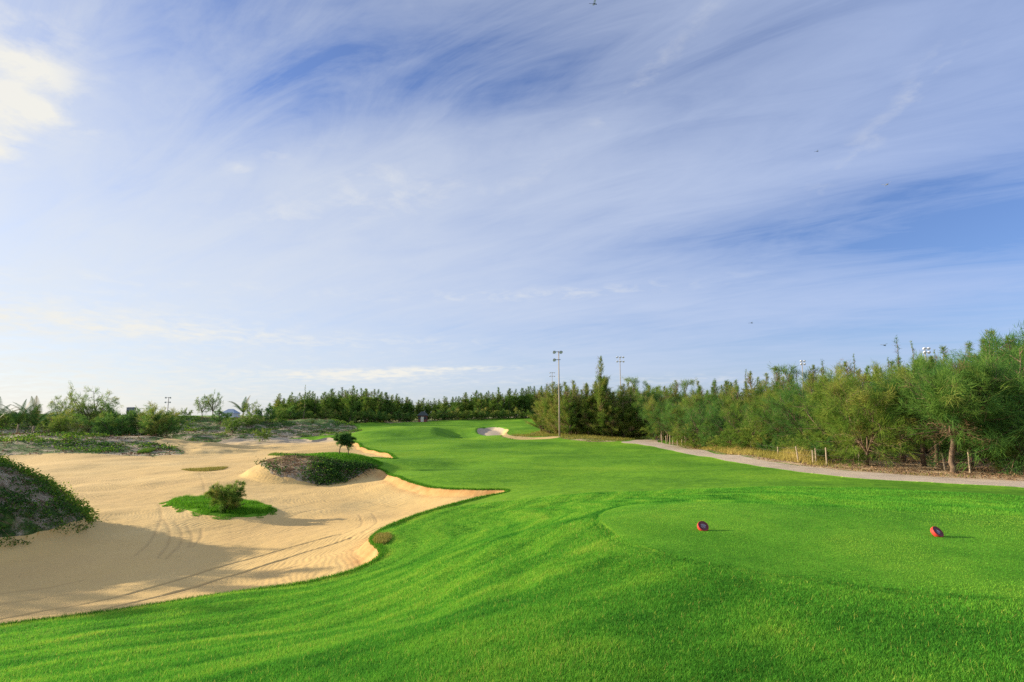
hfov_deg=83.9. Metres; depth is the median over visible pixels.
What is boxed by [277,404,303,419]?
understory bush
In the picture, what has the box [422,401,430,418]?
casuarina tree
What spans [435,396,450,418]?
casuarina tree
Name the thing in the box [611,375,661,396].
casuarina tree
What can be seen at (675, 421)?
casuarina tree
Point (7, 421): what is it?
dune bush
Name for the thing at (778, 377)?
casuarina tree
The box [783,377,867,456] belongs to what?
casuarina tree
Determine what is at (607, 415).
casuarina tree
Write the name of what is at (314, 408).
casuarina tree
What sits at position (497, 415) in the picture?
understory bush
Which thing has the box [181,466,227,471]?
grass
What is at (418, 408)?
casuarina tree
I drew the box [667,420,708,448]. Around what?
young tree
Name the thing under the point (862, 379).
casuarina tree
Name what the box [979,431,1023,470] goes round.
young tree
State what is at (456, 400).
casuarina tree
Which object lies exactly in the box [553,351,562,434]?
floodlight pole
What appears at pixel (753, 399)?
casuarina tree
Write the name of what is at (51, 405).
casuarina tree
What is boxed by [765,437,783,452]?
shrub
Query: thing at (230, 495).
young bush
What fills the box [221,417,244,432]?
dune bush
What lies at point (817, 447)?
shrub
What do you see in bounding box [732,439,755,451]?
shrub
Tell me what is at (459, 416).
understory bush
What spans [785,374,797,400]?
casuarina tree
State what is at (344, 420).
understory bush
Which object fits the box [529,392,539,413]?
casuarina tree
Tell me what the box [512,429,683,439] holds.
rough grass
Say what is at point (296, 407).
casuarina tree
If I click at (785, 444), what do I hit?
shrub
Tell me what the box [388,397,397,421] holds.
casuarina tree
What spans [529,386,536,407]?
casuarina tree
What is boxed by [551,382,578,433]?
casuarina tree
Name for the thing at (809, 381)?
casuarina tree
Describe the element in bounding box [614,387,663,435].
casuarina tree
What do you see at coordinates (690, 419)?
casuarina tree
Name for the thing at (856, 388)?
casuarina tree
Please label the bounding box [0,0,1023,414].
sky
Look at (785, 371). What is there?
casuarina tree
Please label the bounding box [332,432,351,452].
round headed tree
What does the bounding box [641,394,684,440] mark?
casuarina tree
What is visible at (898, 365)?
casuarina tree
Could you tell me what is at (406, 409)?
casuarina tree
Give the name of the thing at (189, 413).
dune bush
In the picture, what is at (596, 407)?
casuarina tree
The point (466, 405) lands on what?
casuarina tree
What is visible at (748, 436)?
young tree
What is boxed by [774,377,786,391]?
casuarina tree
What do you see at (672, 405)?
casuarina tree
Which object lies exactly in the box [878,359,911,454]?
casuarina tree
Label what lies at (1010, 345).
casuarina tree
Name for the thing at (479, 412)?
understory bush
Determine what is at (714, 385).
casuarina tree
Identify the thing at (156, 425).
dune bush
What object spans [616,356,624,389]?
floodlight pole
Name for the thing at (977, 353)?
casuarina tree
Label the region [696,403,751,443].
casuarina tree
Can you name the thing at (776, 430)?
casuarina tree
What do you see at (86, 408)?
bush
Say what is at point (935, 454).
casuarina tree
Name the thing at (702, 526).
tee marker
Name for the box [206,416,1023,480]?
woodland ground
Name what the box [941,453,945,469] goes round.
fence post
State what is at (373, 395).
casuarina tree
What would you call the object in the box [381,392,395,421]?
casuarina tree
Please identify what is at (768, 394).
casuarina tree
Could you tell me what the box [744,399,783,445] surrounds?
casuarina tree
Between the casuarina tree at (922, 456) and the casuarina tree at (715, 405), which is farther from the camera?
the casuarina tree at (715, 405)
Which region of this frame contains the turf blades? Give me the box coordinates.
[0,486,1023,681]
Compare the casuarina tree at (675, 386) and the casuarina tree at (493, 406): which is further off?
the casuarina tree at (493, 406)
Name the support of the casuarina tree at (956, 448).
on the woodland ground at (938, 472)
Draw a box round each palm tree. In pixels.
[0,397,26,419]
[0,400,33,432]
[10,396,58,432]
[230,395,250,419]
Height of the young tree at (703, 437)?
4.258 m
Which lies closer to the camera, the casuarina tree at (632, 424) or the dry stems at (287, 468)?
the dry stems at (287, 468)
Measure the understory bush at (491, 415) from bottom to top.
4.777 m
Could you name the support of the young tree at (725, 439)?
on the woodland ground at (938, 472)
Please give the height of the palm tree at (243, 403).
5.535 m
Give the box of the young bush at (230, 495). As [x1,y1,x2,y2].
[203,480,246,512]
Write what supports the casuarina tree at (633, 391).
on the woodland ground at (938, 472)
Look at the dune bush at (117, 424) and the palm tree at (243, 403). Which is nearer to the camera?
the dune bush at (117, 424)
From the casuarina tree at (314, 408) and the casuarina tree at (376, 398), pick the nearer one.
the casuarina tree at (314, 408)
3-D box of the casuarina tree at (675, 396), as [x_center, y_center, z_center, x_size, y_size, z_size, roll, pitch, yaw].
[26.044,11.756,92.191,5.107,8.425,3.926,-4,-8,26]
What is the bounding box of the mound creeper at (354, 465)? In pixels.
[254,452,377,485]
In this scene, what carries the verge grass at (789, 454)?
on the woodland ground at (938, 472)
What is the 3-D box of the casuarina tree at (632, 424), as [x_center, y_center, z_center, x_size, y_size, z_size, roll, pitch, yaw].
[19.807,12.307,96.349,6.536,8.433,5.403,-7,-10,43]
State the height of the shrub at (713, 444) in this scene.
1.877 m
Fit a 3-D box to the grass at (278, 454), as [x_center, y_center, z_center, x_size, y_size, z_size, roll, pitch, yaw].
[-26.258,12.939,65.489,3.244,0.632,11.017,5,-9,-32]
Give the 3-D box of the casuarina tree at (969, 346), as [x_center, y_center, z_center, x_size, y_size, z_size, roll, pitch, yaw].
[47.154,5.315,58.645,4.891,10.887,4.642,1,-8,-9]
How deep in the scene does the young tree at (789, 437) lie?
49.71 m
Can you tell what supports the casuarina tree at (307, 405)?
on the dune ground at (14, 449)
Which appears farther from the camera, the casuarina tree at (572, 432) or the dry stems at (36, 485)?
the casuarina tree at (572, 432)
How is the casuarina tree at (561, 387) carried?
on the woodland ground at (938, 472)
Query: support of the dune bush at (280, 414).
on the dune ground at (14, 449)
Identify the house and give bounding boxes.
[126,407,135,414]
[222,409,239,417]
[418,411,427,421]
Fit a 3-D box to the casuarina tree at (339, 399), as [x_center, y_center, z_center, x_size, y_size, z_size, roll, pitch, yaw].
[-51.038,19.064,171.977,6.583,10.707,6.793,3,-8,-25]
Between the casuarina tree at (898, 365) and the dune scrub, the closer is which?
the casuarina tree at (898, 365)
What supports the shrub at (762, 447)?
on the woodland ground at (938, 472)
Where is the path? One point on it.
(797, 468)
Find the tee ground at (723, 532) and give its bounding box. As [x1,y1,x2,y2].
[602,502,1023,596]
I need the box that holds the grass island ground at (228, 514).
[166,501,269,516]
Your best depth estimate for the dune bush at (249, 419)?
116.30 m
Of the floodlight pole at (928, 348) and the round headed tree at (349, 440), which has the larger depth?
the floodlight pole at (928, 348)
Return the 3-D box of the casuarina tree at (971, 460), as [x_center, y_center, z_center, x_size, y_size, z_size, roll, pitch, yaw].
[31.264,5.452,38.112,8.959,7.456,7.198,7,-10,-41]
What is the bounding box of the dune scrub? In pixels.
[0,413,362,452]
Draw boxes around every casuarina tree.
[45,395,76,418]
[57,381,122,432]
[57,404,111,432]
[193,395,212,416]
[201,389,223,415]
[240,399,261,416]
[269,393,289,413]
[276,399,287,419]
[285,395,292,407]
[287,396,301,413]
[295,392,303,404]
[296,392,312,418]
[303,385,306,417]
[306,390,312,417]
[310,393,322,417]
[317,392,334,416]
[319,389,341,418]
[336,387,344,413]
[337,390,355,416]
[342,385,359,421]
[353,389,365,421]
[357,389,375,421]
[359,388,365,420]
[369,389,377,421]
[371,389,383,421]
[371,395,385,412]
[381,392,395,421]
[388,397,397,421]
[394,397,404,421]
[401,396,413,421]
[403,402,416,421]
[415,399,422,418]
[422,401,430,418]
[424,399,431,419]
[431,401,438,414]
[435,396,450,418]
[451,397,458,419]
[452,396,468,419]
[461,393,473,417]
[467,398,474,418]
[472,390,479,418]
[474,393,489,417]
[482,395,490,418]
[487,394,500,417]
[496,390,501,417]
[497,394,510,416]
[502,389,516,414]
[511,390,527,416]
[516,388,530,416]
[518,389,532,417]
[524,389,546,429]
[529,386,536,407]
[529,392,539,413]
[537,383,564,431]
[537,386,549,432]
[538,381,561,433]
[539,392,553,433]
[543,390,563,433]
[546,386,560,432]
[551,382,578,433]
[558,390,579,433]
[558,391,580,434]
[563,385,583,433]
[571,380,583,433]
[574,383,594,434]
[579,383,620,431]
[581,389,594,434]
[583,387,604,435]
[589,355,612,435]
[592,383,624,436]
[599,392,629,437]
[600,391,626,436]
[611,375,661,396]
[613,383,641,436]
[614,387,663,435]
[615,393,637,437]
[618,391,646,437]
[630,390,663,436]
[631,384,637,397]
[634,389,651,397]
[636,393,677,439]
[638,397,651,435]
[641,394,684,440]
[643,404,678,441]
[654,403,699,442]
[655,395,703,435]
[657,386,669,435]
[660,377,706,404]
[661,405,687,441]
[666,394,707,441]
[667,380,684,436]
[667,389,718,434]
[668,389,683,437]
[677,399,723,445]
[681,394,730,444]
[683,384,748,429]
[691,380,704,400]
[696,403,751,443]
[705,378,719,401]
[716,384,726,434]
[717,398,770,449]
[719,387,780,443]
[720,397,758,442]
[723,380,728,394]
[725,383,748,428]
[727,382,733,399]
[728,379,743,408]
[739,370,762,409]
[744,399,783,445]
[747,390,820,443]
[748,361,847,412]
[748,388,759,411]
[750,373,772,444]
[750,378,818,444]
[757,401,790,448]
[759,378,827,444]
[763,366,782,392]
[773,362,845,388]
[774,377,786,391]
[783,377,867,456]
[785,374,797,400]
[796,356,933,469]
[803,364,818,390]
[803,367,911,457]
[803,373,820,419]
[814,365,866,385]
[824,349,934,461]
[830,361,856,449]
[849,370,876,451]
[858,368,869,389]
[861,360,911,373]
[862,352,996,468]
[873,351,1023,472]
[875,350,987,461]
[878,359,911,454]
[889,335,907,452]
[895,357,902,370]
[909,358,930,453]
[910,349,957,450]
[915,332,1023,475]
[917,355,959,458]
[936,410,1023,467]
[937,334,1023,445]
[938,320,1023,458]
[939,346,952,368]
[961,341,975,362]
[968,366,1016,463]
[978,339,990,359]
[980,328,999,356]
[1003,336,1021,362]
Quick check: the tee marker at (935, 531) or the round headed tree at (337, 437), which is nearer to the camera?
the tee marker at (935, 531)
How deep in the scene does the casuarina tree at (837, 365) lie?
85.05 m
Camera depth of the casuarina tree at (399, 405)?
188.49 m
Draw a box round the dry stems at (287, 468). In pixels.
[258,454,376,482]
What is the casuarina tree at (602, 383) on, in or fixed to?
on the woodland ground at (938, 472)
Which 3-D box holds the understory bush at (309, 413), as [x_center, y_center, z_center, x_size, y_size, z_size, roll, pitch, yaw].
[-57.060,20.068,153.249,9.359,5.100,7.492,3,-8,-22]
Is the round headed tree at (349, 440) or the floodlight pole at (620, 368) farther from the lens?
the floodlight pole at (620, 368)
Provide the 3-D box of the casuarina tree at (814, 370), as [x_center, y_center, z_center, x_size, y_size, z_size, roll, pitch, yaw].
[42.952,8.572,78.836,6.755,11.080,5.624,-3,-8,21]
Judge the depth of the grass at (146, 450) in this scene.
66.82 m
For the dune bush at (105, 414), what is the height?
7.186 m
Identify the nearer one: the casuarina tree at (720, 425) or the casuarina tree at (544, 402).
the casuarina tree at (720, 425)
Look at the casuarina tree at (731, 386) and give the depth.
83.30 m
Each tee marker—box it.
[697,521,708,530]
[930,526,943,536]
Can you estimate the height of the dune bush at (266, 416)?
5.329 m
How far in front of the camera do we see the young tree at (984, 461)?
35.52 m
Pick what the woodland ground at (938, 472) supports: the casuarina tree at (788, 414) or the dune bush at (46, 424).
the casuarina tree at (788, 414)
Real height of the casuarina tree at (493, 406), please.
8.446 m
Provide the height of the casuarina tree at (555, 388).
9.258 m
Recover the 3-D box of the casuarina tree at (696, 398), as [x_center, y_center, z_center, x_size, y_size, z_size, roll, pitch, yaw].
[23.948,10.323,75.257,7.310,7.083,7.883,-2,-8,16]
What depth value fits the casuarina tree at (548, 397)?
107.92 m
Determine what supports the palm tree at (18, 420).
on the dune ground at (14, 449)
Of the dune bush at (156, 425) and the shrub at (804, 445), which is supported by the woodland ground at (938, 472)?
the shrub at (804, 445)
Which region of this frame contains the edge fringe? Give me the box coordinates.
[0,437,511,624]
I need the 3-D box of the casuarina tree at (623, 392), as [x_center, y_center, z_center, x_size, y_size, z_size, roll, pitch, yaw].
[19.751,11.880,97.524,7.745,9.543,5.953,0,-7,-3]
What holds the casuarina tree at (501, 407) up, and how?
on the woodland ground at (938, 472)
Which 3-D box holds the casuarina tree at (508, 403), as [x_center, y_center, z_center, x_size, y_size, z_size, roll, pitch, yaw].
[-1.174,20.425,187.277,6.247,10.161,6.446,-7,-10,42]
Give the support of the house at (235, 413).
on the dune ground at (14, 449)
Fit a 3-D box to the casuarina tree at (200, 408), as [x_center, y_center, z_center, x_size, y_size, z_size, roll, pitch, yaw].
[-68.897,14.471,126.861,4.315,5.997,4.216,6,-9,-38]
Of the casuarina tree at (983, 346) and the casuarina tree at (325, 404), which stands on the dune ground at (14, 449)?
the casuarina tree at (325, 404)
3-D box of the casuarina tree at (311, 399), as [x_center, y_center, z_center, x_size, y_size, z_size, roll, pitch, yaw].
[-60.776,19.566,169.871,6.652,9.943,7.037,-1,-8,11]
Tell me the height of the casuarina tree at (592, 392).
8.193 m
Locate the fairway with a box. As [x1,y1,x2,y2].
[0,415,1023,681]
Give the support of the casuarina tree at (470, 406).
on the woodland ground at (938, 472)
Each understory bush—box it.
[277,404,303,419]
[285,407,314,419]
[314,407,340,418]
[336,410,354,421]
[339,411,361,421]
[356,410,377,421]
[364,407,386,422]
[377,414,392,421]
[391,409,409,421]
[399,412,417,421]
[427,410,441,420]
[436,406,454,419]
[445,407,469,419]
[455,410,477,419]
[471,408,488,419]
[472,407,497,420]
[493,412,506,418]
[500,409,511,418]
[504,407,524,418]
[518,411,529,417]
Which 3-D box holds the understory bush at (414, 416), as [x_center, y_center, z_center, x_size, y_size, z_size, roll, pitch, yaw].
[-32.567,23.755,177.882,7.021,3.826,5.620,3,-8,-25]
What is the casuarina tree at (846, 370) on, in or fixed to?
on the woodland ground at (938, 472)
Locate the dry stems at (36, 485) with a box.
[0,460,90,545]
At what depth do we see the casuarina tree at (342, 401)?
168.39 m
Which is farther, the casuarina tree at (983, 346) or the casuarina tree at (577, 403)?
the casuarina tree at (577, 403)
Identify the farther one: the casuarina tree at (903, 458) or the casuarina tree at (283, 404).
the casuarina tree at (283, 404)
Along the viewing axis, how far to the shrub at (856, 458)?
37.59 m
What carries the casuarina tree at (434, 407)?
on the woodland ground at (938, 472)
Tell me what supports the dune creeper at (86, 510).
on the dune ground at (14, 449)
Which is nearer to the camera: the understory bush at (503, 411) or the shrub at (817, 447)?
the shrub at (817, 447)
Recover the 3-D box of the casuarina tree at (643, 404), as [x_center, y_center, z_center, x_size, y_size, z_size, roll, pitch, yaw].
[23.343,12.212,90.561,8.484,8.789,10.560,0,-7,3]
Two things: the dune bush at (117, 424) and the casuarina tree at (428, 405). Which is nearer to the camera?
the dune bush at (117, 424)
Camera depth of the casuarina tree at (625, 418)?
94.97 m
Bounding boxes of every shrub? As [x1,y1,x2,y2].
[688,436,706,448]
[706,436,730,448]
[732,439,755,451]
[756,436,779,452]
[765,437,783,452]
[776,434,802,451]
[788,438,822,455]
[808,435,841,460]
[820,438,855,462]
[834,448,869,466]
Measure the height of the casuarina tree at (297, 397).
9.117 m
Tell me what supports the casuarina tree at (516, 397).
on the woodland ground at (938, 472)
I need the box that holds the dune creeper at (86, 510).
[0,453,101,546]
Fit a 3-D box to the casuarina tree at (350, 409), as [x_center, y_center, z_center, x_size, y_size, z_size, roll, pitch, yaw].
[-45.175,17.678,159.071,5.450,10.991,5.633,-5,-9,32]
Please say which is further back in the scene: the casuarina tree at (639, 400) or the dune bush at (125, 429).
the casuarina tree at (639, 400)
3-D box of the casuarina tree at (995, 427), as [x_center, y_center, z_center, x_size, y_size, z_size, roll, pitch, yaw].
[34.852,5.199,41.795,7.322,7.918,8.735,1,-7,-5]
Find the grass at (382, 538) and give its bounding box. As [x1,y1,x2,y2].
[373,532,392,544]
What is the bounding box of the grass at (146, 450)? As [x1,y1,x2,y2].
[137,447,155,453]
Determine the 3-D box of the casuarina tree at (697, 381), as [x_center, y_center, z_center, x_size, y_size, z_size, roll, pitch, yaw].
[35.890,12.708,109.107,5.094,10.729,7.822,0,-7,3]
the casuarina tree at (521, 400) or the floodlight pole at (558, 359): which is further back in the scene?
the casuarina tree at (521, 400)
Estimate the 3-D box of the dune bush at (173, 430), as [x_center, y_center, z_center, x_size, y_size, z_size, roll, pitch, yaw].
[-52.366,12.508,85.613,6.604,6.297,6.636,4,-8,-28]
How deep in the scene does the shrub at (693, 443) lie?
67.01 m
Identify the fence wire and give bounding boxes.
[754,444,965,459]
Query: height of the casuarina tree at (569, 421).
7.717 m
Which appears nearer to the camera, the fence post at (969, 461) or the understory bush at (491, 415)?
the fence post at (969, 461)
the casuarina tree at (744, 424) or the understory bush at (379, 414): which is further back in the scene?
the understory bush at (379, 414)
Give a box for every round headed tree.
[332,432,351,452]
[340,431,356,454]
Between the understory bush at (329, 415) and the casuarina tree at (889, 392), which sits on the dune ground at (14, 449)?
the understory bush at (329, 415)
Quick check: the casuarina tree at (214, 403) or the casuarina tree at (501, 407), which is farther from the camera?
the casuarina tree at (501, 407)
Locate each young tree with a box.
[639,426,668,439]
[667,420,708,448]
[694,417,735,448]
[715,426,756,450]
[733,423,786,448]
[772,425,811,445]
[795,428,850,456]
[811,425,886,459]
[967,443,1022,470]
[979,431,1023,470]
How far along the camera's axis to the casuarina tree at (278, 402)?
157.58 m
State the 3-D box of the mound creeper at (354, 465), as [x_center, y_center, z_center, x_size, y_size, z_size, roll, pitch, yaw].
[-15.505,9.375,42.373,10.086,2.065,5.806,-2,-8,12]
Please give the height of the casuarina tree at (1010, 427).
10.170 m
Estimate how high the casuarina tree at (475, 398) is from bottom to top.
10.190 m
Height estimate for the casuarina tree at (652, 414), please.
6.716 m
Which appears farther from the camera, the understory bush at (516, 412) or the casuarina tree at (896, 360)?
the understory bush at (516, 412)
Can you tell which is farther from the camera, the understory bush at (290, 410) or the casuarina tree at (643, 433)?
the understory bush at (290, 410)
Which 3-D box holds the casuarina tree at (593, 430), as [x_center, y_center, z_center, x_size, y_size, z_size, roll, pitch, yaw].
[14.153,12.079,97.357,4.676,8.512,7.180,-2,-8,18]
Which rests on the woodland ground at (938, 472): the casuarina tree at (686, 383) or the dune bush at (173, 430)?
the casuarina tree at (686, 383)
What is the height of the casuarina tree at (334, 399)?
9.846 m
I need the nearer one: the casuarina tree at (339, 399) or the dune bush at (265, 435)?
the dune bush at (265, 435)
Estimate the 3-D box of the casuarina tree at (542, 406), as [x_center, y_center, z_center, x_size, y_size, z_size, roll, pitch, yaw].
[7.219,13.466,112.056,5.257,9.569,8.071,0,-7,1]
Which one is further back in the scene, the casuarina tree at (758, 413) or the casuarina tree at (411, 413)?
the casuarina tree at (411, 413)
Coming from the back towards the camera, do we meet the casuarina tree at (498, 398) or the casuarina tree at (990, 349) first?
the casuarina tree at (498, 398)
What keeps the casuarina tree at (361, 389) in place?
on the woodland ground at (938, 472)
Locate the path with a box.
[622,436,1023,487]
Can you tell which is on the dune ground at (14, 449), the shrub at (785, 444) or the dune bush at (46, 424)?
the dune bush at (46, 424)
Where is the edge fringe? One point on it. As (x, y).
(380, 548)
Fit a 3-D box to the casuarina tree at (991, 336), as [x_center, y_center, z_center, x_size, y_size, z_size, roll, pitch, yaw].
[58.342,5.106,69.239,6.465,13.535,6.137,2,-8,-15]
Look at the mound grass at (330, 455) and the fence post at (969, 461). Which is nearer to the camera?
the fence post at (969, 461)
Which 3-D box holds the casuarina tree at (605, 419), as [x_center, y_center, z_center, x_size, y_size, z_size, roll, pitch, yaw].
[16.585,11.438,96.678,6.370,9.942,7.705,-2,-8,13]
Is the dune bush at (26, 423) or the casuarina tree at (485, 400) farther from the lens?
the casuarina tree at (485, 400)
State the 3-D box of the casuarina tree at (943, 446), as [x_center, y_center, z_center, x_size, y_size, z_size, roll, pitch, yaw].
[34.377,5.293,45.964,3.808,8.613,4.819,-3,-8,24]
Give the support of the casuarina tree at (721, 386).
on the woodland ground at (938, 472)
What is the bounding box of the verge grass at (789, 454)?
[581,438,973,477]
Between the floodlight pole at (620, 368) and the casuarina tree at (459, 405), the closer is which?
the floodlight pole at (620, 368)
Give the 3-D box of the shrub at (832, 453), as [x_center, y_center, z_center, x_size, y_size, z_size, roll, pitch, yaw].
[22.632,7.637,39.529,2.265,2.011,2.829,-7,-10,42]
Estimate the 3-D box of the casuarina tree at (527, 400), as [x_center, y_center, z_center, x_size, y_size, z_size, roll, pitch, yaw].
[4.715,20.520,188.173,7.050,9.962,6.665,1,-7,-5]
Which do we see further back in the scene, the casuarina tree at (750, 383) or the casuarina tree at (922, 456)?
the casuarina tree at (750, 383)
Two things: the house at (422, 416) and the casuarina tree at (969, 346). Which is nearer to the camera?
the casuarina tree at (969, 346)
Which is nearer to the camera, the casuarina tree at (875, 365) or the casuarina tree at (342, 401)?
the casuarina tree at (875, 365)
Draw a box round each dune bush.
[0,415,25,427]
[10,404,42,427]
[30,412,65,432]
[40,408,89,432]
[70,401,141,435]
[88,405,176,436]
[88,408,143,435]
[129,401,188,438]
[136,405,186,437]
[180,407,192,415]
[209,406,232,424]
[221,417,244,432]
[238,409,264,426]
[251,403,277,423]
[251,427,273,440]
[262,406,287,420]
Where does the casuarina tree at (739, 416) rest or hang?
on the woodland ground at (938, 472)
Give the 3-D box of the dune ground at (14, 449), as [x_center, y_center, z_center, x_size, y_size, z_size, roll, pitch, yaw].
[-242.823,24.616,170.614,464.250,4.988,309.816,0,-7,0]
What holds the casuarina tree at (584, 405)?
on the woodland ground at (938, 472)
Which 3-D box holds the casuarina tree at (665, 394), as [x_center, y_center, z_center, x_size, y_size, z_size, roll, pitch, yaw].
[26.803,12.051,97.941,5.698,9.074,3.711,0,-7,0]
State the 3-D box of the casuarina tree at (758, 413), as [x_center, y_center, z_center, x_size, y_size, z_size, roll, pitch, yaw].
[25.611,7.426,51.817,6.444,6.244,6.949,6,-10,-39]
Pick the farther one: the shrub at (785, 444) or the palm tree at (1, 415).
the palm tree at (1, 415)
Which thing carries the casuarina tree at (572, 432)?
on the woodland ground at (938, 472)
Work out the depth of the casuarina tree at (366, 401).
177.47 m
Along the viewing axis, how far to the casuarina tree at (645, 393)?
94.40 m
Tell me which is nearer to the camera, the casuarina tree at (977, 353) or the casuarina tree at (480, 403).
the casuarina tree at (977, 353)
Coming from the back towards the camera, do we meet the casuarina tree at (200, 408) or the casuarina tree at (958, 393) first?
the casuarina tree at (200, 408)
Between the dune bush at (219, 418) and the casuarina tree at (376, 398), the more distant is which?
the casuarina tree at (376, 398)
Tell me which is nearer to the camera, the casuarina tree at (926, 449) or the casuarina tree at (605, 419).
the casuarina tree at (926, 449)
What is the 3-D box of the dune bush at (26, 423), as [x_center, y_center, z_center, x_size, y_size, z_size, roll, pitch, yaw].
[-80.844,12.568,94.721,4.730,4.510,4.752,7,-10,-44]
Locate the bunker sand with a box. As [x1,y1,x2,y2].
[0,427,557,623]
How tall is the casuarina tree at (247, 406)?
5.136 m
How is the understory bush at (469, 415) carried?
on the woodland ground at (938, 472)
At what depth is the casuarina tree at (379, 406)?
175.18 m
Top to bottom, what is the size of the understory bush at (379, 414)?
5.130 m
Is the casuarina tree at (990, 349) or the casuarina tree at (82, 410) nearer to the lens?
the casuarina tree at (990, 349)
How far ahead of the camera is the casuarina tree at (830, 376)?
74.04 m
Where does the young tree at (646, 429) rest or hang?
on the woodland ground at (938, 472)
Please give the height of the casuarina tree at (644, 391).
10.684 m
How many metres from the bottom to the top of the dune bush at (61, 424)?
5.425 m
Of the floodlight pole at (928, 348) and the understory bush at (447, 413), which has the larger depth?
the understory bush at (447, 413)
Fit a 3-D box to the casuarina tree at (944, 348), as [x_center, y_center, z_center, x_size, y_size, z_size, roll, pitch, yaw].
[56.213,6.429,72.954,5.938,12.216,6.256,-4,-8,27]
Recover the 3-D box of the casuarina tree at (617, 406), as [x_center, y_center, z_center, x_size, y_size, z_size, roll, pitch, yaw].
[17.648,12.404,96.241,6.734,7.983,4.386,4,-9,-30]
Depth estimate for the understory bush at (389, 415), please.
171.75 m
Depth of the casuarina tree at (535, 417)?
116.16 m
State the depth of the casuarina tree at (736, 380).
75.60 m
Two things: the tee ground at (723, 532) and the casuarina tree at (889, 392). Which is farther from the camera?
the casuarina tree at (889, 392)
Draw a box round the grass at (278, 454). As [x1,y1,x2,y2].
[267,451,300,455]
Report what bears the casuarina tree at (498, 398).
on the woodland ground at (938, 472)
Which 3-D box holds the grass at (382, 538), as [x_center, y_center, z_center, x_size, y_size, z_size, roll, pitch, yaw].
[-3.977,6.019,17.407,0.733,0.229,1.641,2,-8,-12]
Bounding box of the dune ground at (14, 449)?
[0,417,368,536]
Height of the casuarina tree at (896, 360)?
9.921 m
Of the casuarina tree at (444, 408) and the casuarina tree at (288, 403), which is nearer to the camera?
the casuarina tree at (288, 403)
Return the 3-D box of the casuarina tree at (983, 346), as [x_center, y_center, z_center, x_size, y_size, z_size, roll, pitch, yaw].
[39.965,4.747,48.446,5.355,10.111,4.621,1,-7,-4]
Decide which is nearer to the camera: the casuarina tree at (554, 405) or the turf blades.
the turf blades
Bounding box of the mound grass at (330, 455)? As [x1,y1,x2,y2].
[302,452,382,467]
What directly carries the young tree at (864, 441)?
on the woodland ground at (938, 472)
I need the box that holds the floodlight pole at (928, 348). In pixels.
[923,347,930,355]
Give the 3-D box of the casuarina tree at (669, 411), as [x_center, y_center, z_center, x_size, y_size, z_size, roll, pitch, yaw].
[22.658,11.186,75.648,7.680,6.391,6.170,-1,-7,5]
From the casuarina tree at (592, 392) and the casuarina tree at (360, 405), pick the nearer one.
the casuarina tree at (592, 392)
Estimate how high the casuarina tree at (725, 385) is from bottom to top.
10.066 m
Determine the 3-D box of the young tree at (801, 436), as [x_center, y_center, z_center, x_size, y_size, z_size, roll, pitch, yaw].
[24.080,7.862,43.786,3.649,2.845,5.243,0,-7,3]
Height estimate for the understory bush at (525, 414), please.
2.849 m
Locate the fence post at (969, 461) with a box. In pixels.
[967,449,970,472]
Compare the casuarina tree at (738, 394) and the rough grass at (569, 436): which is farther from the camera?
the rough grass at (569, 436)
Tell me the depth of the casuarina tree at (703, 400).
76.22 m
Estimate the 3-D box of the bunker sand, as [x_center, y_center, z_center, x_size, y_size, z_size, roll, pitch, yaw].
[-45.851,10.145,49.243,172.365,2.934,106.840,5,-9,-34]
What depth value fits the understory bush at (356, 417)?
163.26 m
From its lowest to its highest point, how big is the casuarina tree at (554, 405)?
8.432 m
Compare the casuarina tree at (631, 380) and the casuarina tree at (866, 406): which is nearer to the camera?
the casuarina tree at (866, 406)
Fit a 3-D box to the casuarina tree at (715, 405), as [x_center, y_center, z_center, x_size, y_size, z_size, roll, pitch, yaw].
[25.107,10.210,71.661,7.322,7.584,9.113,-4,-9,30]
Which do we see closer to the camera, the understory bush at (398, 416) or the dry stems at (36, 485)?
the dry stems at (36, 485)
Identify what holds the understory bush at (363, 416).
on the woodland ground at (938, 472)
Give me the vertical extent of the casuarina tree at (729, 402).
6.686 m
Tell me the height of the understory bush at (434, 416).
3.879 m
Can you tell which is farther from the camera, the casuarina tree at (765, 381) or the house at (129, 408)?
the house at (129, 408)
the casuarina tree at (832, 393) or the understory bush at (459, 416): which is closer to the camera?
the casuarina tree at (832, 393)
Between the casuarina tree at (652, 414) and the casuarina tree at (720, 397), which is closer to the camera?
the casuarina tree at (720, 397)
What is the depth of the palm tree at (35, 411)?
79.01 m
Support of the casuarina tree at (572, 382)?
on the woodland ground at (938, 472)

